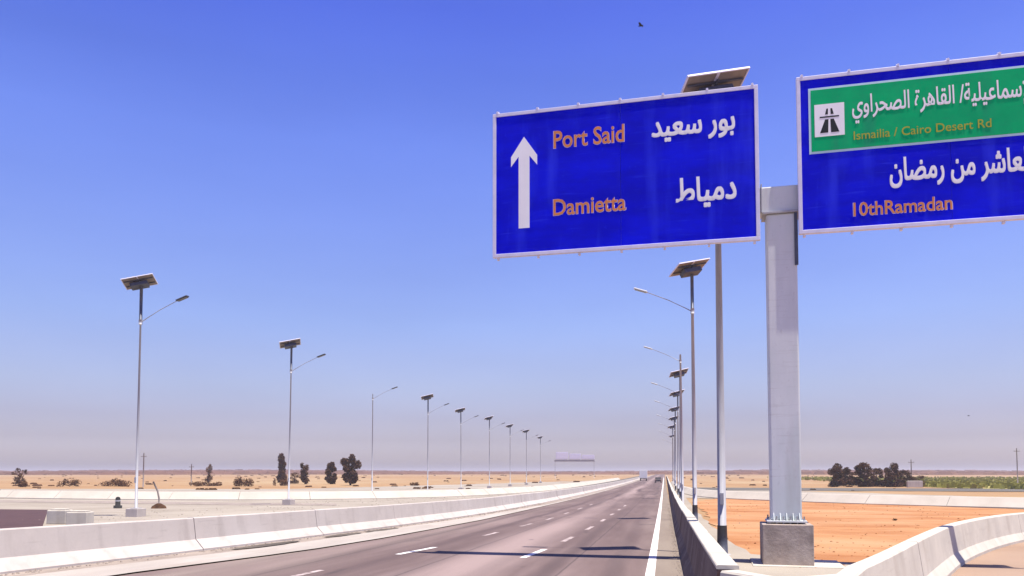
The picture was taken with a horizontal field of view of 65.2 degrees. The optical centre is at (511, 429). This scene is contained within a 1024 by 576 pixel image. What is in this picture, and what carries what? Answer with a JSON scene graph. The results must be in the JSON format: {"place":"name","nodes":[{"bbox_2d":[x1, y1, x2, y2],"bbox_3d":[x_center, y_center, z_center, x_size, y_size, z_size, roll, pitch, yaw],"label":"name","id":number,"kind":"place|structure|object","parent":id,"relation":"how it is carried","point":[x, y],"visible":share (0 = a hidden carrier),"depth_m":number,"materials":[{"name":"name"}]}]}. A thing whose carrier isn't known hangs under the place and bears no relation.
{"place":"outdoors","nodes":[
{"label":"outdoors","id":0,"kind":"place"},
{"bbox_2d":[0,509,46,528],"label":"side road","id":1,"kind":"structure","parent":0,"point":[11,518],"depth_m":38.00,"materials":[{"name":"grey asphalt"}]},
{"bbox_2d":[0,500,335,504],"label":"service track","id":2,"kind":"structure","parent":0,"point":[153,502],"depth_m":63.60,"materials":[{"name":"grey asphalt"}]},
{"bbox_2d":[0,487,574,525],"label":"gravel ground","id":3,"kind":"structure","parent":0,"point":[105,511],"depth_m":55.39,"materials":[{"name":"grey gravel"}]},
{"bbox_2d":[47,508,71,523],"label":"concrete block","id":4,"kind":"structure","parent":3,"relation":"on","point":[56,516],"depth_m":33.63,"materials":[{"name":"grey concrete"}]},
{"bbox_2d":[66,510,93,524],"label":"concrete block","id":5,"kind":"structure","parent":3,"relation":"on","point":[79,516],"depth_m":33.01,"materials":[{"name":"grey concrete"}]},
{"bbox_2d":[113,497,121,507],"bbox_3d":[-25.684,4.806,52.135,0.520,0.820,0.520,-1,-3,11],"label":"rubber bollard","id":6,"kind":"object","parent":3,"relation":"on","point":[117,502],"visible":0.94,"depth_m":52.01,"materials":[{"name":"rubber"}]},
{"bbox_2d":[120,273,188,516],"bbox_3d":[-18.150,-1.752,40.795,3.643,12.453,1.302,0,-3,3],"label":"street lamp","id":7,"kind":"object","parent":3,"relation":"on","point":[140,282],"visible":0.99,"depth_m":40.80,"materials":[{"name":"metal"}]},
{"bbox_2d":[151,481,165,508],"bbox_3d":[-22.957,4.277,52.067,0.991,1.776,0.970,-1,-3,11],"label":"bent pipe","id":8,"kind":"object","parent":3,"relation":"on","point":[158,505],"visible":0.98,"depth_m":51.87,"materials":[{"name":"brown metal"}]},
{"bbox_2d":[279,338,325,504],"bbox_3d":[-15.598,-0.581,59.502,3.651,12.454,1.381,0,-3,1],"label":"street lamp","id":9,"kind":"object","parent":3,"relation":"on","point":[290,344],"visible":0.98,"depth_m":59.44,"materials":[{"name":"metal"}]},
{"bbox_2d":[0,477,639,573],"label":"median barrier","id":10,"kind":"object","parent":3,"relation":"on","point":[23,549],"visible":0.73,"depth_m":21.18,"materials":[{"name":"concrete"}]},
{"bbox_2d":[371,387,396,490],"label":"street lamp","id":11,"kind":"object","parent":3,"relation":"on","point":[372,440],"visible":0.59,"depth_m":84.29,"materials":[{"name":"metal"}]},
{"bbox_2d":[421,394,448,489],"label":"street lamp","id":12,"kind":"object","parent":3,"relation":"on","point":[427,397],"visible":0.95,"depth_m":99.44,"materials":[{"name":"metal"}]},
{"bbox_2d":[455,407,478,488],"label":"street lamp","id":13,"kind":"object","parent":3,"relation":"on","point":[460,410],"visible":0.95,"depth_m":119.67,"materials":[{"name":"metal"}]},
{"bbox_2d":[120,474,672,575],"bbox_3d":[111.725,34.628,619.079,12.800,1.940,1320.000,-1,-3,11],"label":"highway road","id":14,"kind":"structure","parent":0,"point":[613,532],"depth_m":21.18,"materials":[{"name":"grey asphalt"}]},
{"bbox_2d":[27,475,652,575],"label":"gutter slab","id":15,"kind":"structure","parent":14,"relation":"on","point":[109,570],"depth_m":20.13,"materials":[{"name":"concrete"}]},
{"bbox_2d":[639,470,646,480],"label":"white truck","id":16,"kind":"object","parent":14,"relation":"on","point":[642,474],"visible":1,"depth_m":255.13,"materials":[{"name":"paint"}]},
{"bbox_2d":[655,477,660,482],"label":"dark car","id":17,"kind":"object","parent":14,"relation":"on","point":[657,479],"visible":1,"depth_m":209.17,"materials":[{"name":"paint"}]},
{"bbox_2d":[0,474,1023,575],"bbox_3d":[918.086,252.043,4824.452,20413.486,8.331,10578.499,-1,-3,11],"label":"desert ground","id":18,"kind":"structure","parent":0,"point":[266,481],"depth_m":245.03,"materials":[{"name":"beige sand"}]},
{"bbox_2d":[11,468,27,483],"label":"desert tree","id":19,"kind":"object","parent":18,"relation":"on","point":[17,480],"visible":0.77,"depth_m":180.47,"materials":[{"name":"green plant"}]},
{"bbox_2d":[17,480,27,486],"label":"dry bush","id":20,"kind":"object","parent":18,"relation":"on","point":[23,484],"visible":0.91,"depth_m":153.06,"materials":[{"name":"brown plant"}]},
{"bbox_2d":[56,477,81,486],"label":"dry bush","id":21,"kind":"object","parent":18,"relation":"on","point":[74,482],"visible":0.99,"depth_m":155.34,"materials":[{"name":"brown plant"}]},
{"bbox_2d":[98,478,132,486],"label":"dry bush","id":22,"kind":"object","parent":18,"relation":"on","point":[118,482],"visible":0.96,"depth_m":156.21,"materials":[{"name":"brown plant"}]},
{"bbox_2d":[141,453,146,486],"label":"utility pole","id":23,"kind":"object","parent":18,"relation":"on","point":[143,456],"visible":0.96,"depth_m":149.75,"materials":[{"name":"metal"}]},
{"bbox_2d":[189,481,221,485],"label":"dry bush","id":24,"kind":"object","parent":18,"relation":"on","point":[196,483],"visible":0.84,"depth_m":162.17,"materials":[{"name":"brown plant"}]},
{"bbox_2d":[205,464,212,481],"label":"desert tree","id":25,"kind":"object","parent":18,"relation":"on","point":[208,478],"visible":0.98,"depth_m":214.34,"materials":[{"name":"green plant"}]},
{"bbox_2d":[233,477,253,485],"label":"dry bush","id":26,"kind":"object","parent":18,"relation":"on","point":[237,481],"visible":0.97,"depth_m":162.23,"materials":[{"name":"brown plant"}]},
{"bbox_2d":[272,478,287,485],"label":"dry bush","id":27,"kind":"object","parent":18,"relation":"on","point":[282,482],"visible":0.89,"depth_m":166.04,"materials":[{"name":"brown plant"}]},
{"bbox_2d":[276,453,287,482],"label":"desert tree","id":28,"kind":"object","parent":18,"relation":"on","point":[281,475],"visible":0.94,"depth_m":214.35,"materials":[{"name":"green plant"}]},
{"bbox_2d":[287,473,298,483],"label":"desert tree","id":29,"kind":"object","parent":18,"relation":"on","point":[294,480],"visible":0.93,"depth_m":190.23,"materials":[{"name":"green plant"}]},
{"bbox_2d":[0,480,594,491],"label":"verge","id":30,"kind":"structure","parent":18,"relation":"on","point":[445,487],"depth_m":126.12,"materials":[{"name":"beige sand"}]},
{"bbox_2d":[0,478,619,499],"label":"barrier","id":31,"kind":"object","parent":30,"relation":"on","point":[130,495],"visible":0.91,"depth_m":74.24,"materials":[{"name":"concrete"}]},
{"bbox_2d":[484,416,503,487],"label":"street lamp","id":32,"kind":"object","parent":30,"relation":"on","point":[489,418],"visible":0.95,"depth_m":136.18,"materials":[{"name":"metal"}]},
{"bbox_2d":[506,424,522,485],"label":"street lamp","id":33,"kind":"object","parent":30,"relation":"on","point":[508,426],"visible":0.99,"depth_m":158.09,"materials":[{"name":"metal"}]},
{"bbox_2d":[522,429,536,484],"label":"street lamp","id":34,"kind":"object","parent":30,"relation":"on","point":[525,431],"visible":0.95,"depth_m":178.64,"materials":[{"name":"metal"}]},
{"bbox_2d":[537,436,550,482],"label":"street lamp","id":35,"kind":"object","parent":30,"relation":"on","point":[540,437],"visible":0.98,"depth_m":210.13,"materials":[{"name":"metal"}]},
{"bbox_2d":[299,462,309,483],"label":"desert tree","id":36,"kind":"object","parent":18,"relation":"on","point":[303,476],"visible":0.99,"depth_m":188.07,"materials":[{"name":"green plant"}]},
{"bbox_2d":[0,475,651,575],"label":"dirt strip","id":37,"kind":"object","parent":18,"relation":"on","point":[196,553],"visible":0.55,"depth_m":19.75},
{"bbox_2d":[234,541,297,548],"bbox_3d":[-6.769,3.213,22.266,0.494,0.043,3.132,-1,-3,17],"label":"tar streak","id":38,"kind":"object","parent":37,"relation":"on","point":[264,545],"visible":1,"depth_m":22.00,"materials":[{"name":"grey asphalt"}]},
{"bbox_2d":[0,503,545,575],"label":"verge grit","id":39,"kind":"object","parent":37,"relation":"on","point":[34,571],"visible":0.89,"depth_m":21.29,"materials":[{"name":"gravel"}]},
{"bbox_2d":[325,533,358,536],"bbox_3d":[-5.584,3.495,26.515,0.520,0.030,2.336,-1,-3,21],"label":"tar streak","id":40,"kind":"object","parent":37,"relation":"on","point":[342,534],"visible":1,"depth_m":26.63,"materials":[{"name":"grey asphalt"}]},
{"bbox_2d":[366,528,397,531],"bbox_3d":[-4.741,3.675,29.250,0.489,0.030,2.420,-1,-3,14],"label":"tar streak","id":41,"kind":"object","parent":37,"relation":"on","point":[381,529],"visible":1,"depth_m":29.42,"materials":[{"name":"grey asphalt"}]},
{"bbox_2d":[324,461,337,483],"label":"desert tree","id":42,"kind":"object","parent":18,"relation":"on","point":[330,477],"visible":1,"depth_m":186.28,"materials":[{"name":"green plant"}]},
{"bbox_2d":[340,454,361,484],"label":"desert tree","id":43,"kind":"object","parent":18,"relation":"on","point":[350,476],"visible":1,"depth_m":175.24,"materials":[{"name":"green plant"}]},
{"bbox_2d":[409,482,418,485],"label":"dry bush","id":44,"kind":"object","parent":18,"relation":"on","point":[415,484],"visible":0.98,"depth_m":166.09,"materials":[{"name":"brown plant"}]},
{"bbox_2d":[1,474,979,489],"bbox_3d":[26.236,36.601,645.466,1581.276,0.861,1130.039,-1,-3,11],"label":"desert scrub","id":45,"kind":"object","parent":18,"relation":"on","point":[424,487],"visible":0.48,"depth_m":170.51,"materials":[{"name":"green plant"}]},
{"bbox_2d":[0,469,1023,474],"bbox_3d":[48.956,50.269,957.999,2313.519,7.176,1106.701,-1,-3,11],"label":"distant scrubland","id":46,"kind":"structure","parent":18,"relation":"on","point":[389,472],"depth_m":790.47,"materials":[{"name":"beige sand"}]},
{"bbox_2d":[554,452,594,461],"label":"sign gantry","id":47,"kind":"object","parent":18,"relation":"on","point":[561,455],"visible":1,"depth_m":329.20,"materials":[{"name":"metal"}]},
{"bbox_2d":[662,434,673,480],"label":"street lamp","id":48,"kind":"object","parent":18,"relation":"on","point":[670,436],"visible":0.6,"depth_m":200.97,"materials":[{"name":"metal"}]},
{"bbox_2d":[660,424,676,482],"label":"street lamp","id":49,"kind":"object","parent":18,"relation":"on","point":[671,427],"visible":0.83,"depth_m":160.65,"materials":[{"name":"metal"}]},
{"bbox_2d":[655,478,683,575],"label":"road shoulder","id":50,"kind":"object","parent":18,"relation":"on","point":[665,565],"visible":0.86,"depth_m":22.03},
{"bbox_2d":[667,508,682,575],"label":"shoulder grit","id":51,"kind":"object","parent":50,"relation":"on","point":[672,530],"visible":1,"depth_m":23.80,"materials":[{"name":"grey gravel"}]},
{"bbox_2d":[666,476,738,575],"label":"highway barrier","id":52,"kind":"object","parent":18,"relation":"on","point":[702,551],"visible":0.99,"depth_m":14.59,"materials":[{"name":"concrete"}]},
{"bbox_2d":[827,463,847,486],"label":"dark tree","id":53,"kind":"object","parent":18,"relation":"on","point":[837,474],"visible":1,"depth_m":156.22,"materials":[{"name":"green plant"}]},
{"bbox_2d":[675,490,1017,508],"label":"verge","id":54,"kind":"structure","parent":18,"relation":"on","point":[687,496],"depth_m":96.65,"materials":[{"name":"beige sand"}]},
{"bbox_2d":[656,406,678,489],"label":"street lamp","id":55,"kind":"object","parent":54,"relation":"on","point":[671,409],"visible":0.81,"depth_m":116.52,"materials":[{"name":"metal"}]},
{"bbox_2d":[654,389,684,494],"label":"street lamp","id":56,"kind":"object","parent":54,"relation":"on","point":[673,394],"visible":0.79,"depth_m":94.37,"materials":[{"name":"metal"}]},
{"bbox_2d":[670,481,1023,508],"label":"ramp barrier","id":57,"kind":"object","parent":18,"relation":"on","point":[984,502],"visible":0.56,"depth_m":61.23,"materials":[{"name":"concrete"}]},
{"bbox_2d":[841,467,858,486],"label":"dark tree","id":58,"kind":"object","parent":18,"relation":"on","point":[850,479],"visible":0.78,"depth_m":156.40,"materials":[{"name":"green plant"}]},
{"bbox_2d":[854,462,874,486],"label":"dark tree","id":59,"kind":"object","parent":18,"relation":"on","point":[863,466],"visible":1,"depth_m":155.13,"materials":[{"name":"green plant"}]},
{"bbox_2d":[866,468,885,486],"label":"dark tree","id":60,"kind":"object","parent":18,"relation":"on","point":[875,479],"visible":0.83,"depth_m":156.55,"materials":[{"name":"green plant"}]},
{"bbox_2d":[880,462,902,486],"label":"dark tree","id":61,"kind":"object","parent":18,"relation":"on","point":[892,473],"visible":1,"depth_m":154.91,"materials":[{"name":"green plant"}]},
{"bbox_2d":[895,469,915,486],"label":"dark tree","id":62,"kind":"object","parent":18,"relation":"on","point":[902,479],"visible":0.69,"depth_m":155.81,"materials":[{"name":"green plant"}]},
{"bbox_2d":[906,481,922,486],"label":"concrete block","id":63,"kind":"structure","parent":18,"relation":"on","point":[914,483],"depth_m":148.05,"materials":[{"name":"white concrete"}]},
{"bbox_2d":[906,475,924,486],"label":"dark tree","id":64,"kind":"object","parent":18,"relation":"on","point":[916,478],"visible":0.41,"depth_m":156.16,"materials":[{"name":"green plant"}]},
{"bbox_2d":[951,542,1023,575],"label":"exit ramp","id":65,"kind":"structure","parent":18,"relation":"on","point":[1006,561],"depth_m":17.73,"materials":[{"name":"beige asphalt"}]},
{"bbox_2d":[720,512,1023,575],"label":"ramp barrier","id":66,"kind":"object","parent":65,"relation":"on","point":[950,549],"visible":0.97,"depth_m":15.61,"materials":[{"name":"concrete"}]},
{"bbox_2d":[0,0,1023,470],"label":"sky","id":67,"kind":"structure","parent":0,"point":[319,173],"materials":[{"name":"blue"}]},
{"bbox_2d":[568,476,638,488],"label":"opposite road","id":68,"kind":"structure","parent":0,"point":[611,481],"depth_m":240.81,"materials":[{"name":"grey asphalt"}]},
{"bbox_2d":[684,497,852,575],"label":"gore paving","id":69,"kind":"structure","parent":0,"point":[740,556],"depth_m":17.07,"materials":[{"name":"beige concrete"}]},
{"bbox_2d":[644,346,683,502],"bbox_3d":[11.608,-0.331,60.945,2.946,12.171,0.400,-1,-3,9],"label":"street lamp","id":70,"kind":"object","parent":69,"relation":"on","point":[681,442],"visible":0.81,"depth_m":60.68,"materials":[{"name":"metal"}]},
{"bbox_2d":[651,368,688,498],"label":"street lamp","id":71,"kind":"object","parent":69,"relation":"on","point":[675,374],"visible":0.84,"depth_m":75.88,"materials":[{"name":"metal"}]},
{"bbox_2d":[634,258,709,520],"bbox_3d":[7.656,-1.922,37.832,3.505,12.476,1.568,0,-3,-4],"label":"street lamp","id":72,"kind":"object","parent":69,"relation":"on","point":[691,269],"visible":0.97,"depth_m":37.83,"materials":[{"name":"metal"}]},
{"bbox_2d":[680,66,749,554],"bbox_3d":[4.348,-3.050,20.469,3.491,12.474,1.419,0,-3,-1],"label":"street lamp","id":73,"kind":"object","parent":69,"relation":"on","point":[727,78],"visible":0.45,"depth_m":20.32,"materials":[{"name":"metal"}]},
{"bbox_2d":[720,493,723,504],"bbox_3d":[5.273,1.745,20.096,0.090,0.296,0.030,-1,-3,12],"label":"access door","id":74,"kind":"structure","parent":73,"relation":"in","point":[721,494],"depth_m":20.08,"materials":[{"name":"metal"}]},
{"bbox_2d":[750,521,844,568],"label":"footing block","id":75,"kind":"structure","parent":69,"relation":"on","point":[786,545],"depth_m":17.38,"materials":[{"name":"concrete"}]},
{"bbox_2d":[760,184,806,523],"bbox_3d":[6.112,-1.729,18.111,13.010,7.671,0.760,-1,-3,14],"label":"sign gantry","id":76,"kind":"object","parent":75,"relation":"on","point":[779,211],"visible":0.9,"depth_m":17.86,"materials":[{"name":"grey metal"}]},
{"bbox_2d":[493,83,759,260],"bbox_3d":[2.569,-5.996,18.870,6.230,3.690,0.200,-1,-3,14],"label":"direction sign","id":77,"kind":"object","parent":76,"relation":"attached to","point":[665,171],"visible":1,"depth_m":18.75,"materials":[{"name":"metal"}]},
{"bbox_2d":[796,52,1023,237],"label":"direction sign","id":78,"kind":"object","parent":76,"relation":"attached to","point":[938,143],"visible":1,"depth_m":17.27,"materials":[{"name":"metal"}]},
{"bbox_2d":[690,487,1023,491],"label":"road","id":79,"kind":"structure","parent":0,"point":[869,489],"depth_m":128.27,"materials":[{"name":"grey asphalt"}]},
{"bbox_2d":[658,415,678,484],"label":"street lamp","id":80,"kind":"object","parent":79,"relation":"on","point":[671,418],"visible":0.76,"depth_m":135.90,"materials":[{"name":"metal"}]},
{"bbox_2d":[692,499,1023,567],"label":"gore sand","id":81,"kind":"structure","parent":0,"point":[870,518],"depth_m":36.91,"materials":[{"name":"sand"}]},
{"bbox_2d":[767,476,1023,488],"bbox_3d":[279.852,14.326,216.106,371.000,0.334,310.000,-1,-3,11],"label":"field ground","id":82,"kind":"structure","parent":0,"point":[981,488],"depth_m":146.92,"materials":[{"name":"green plant"}]},
{"bbox_2d":[1016,448,1017,482],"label":"utility pole","id":83,"kind":"object","parent":82,"relation":"on","point":[1017,465],"visible":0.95,"depth_m":169.71,"materials":[{"name":"metal"}]}
]}

